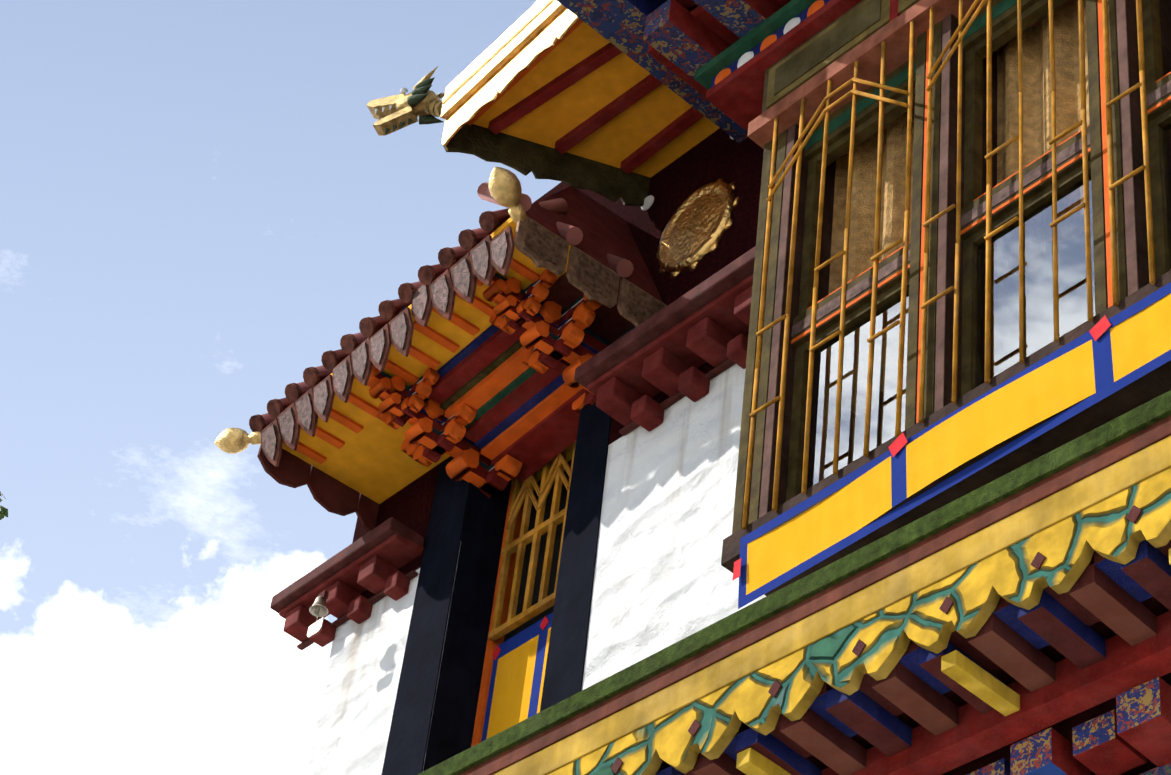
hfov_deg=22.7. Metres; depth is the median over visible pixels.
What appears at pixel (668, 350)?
cornice
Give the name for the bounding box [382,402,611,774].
narrow window
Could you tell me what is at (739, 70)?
bay window
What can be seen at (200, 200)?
sky
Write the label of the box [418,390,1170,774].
cornice
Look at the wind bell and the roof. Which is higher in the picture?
the roof
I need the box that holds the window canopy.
[249,182,666,531]
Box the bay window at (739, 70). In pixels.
[557,0,1170,595]
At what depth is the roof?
11.17 m
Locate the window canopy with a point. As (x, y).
(473, 351)
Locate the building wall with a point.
(662, 576)
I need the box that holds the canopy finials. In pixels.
[215,167,526,453]
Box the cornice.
[270,246,755,649]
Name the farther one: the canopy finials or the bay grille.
the canopy finials
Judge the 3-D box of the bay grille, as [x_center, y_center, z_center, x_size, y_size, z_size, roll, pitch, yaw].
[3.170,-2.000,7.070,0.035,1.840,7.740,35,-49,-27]
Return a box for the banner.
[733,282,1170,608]
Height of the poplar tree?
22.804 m
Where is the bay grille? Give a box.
[742,0,1155,529]
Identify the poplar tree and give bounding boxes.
[0,492,7,519]
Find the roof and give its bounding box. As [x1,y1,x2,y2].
[440,0,718,206]
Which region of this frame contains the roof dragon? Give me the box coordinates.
[367,65,444,135]
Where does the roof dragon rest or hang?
on the roof
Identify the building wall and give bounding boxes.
[306,128,765,774]
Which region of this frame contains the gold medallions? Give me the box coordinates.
[641,136,739,277]
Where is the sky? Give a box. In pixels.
[0,0,561,774]
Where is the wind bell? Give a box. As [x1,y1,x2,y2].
[307,590,328,637]

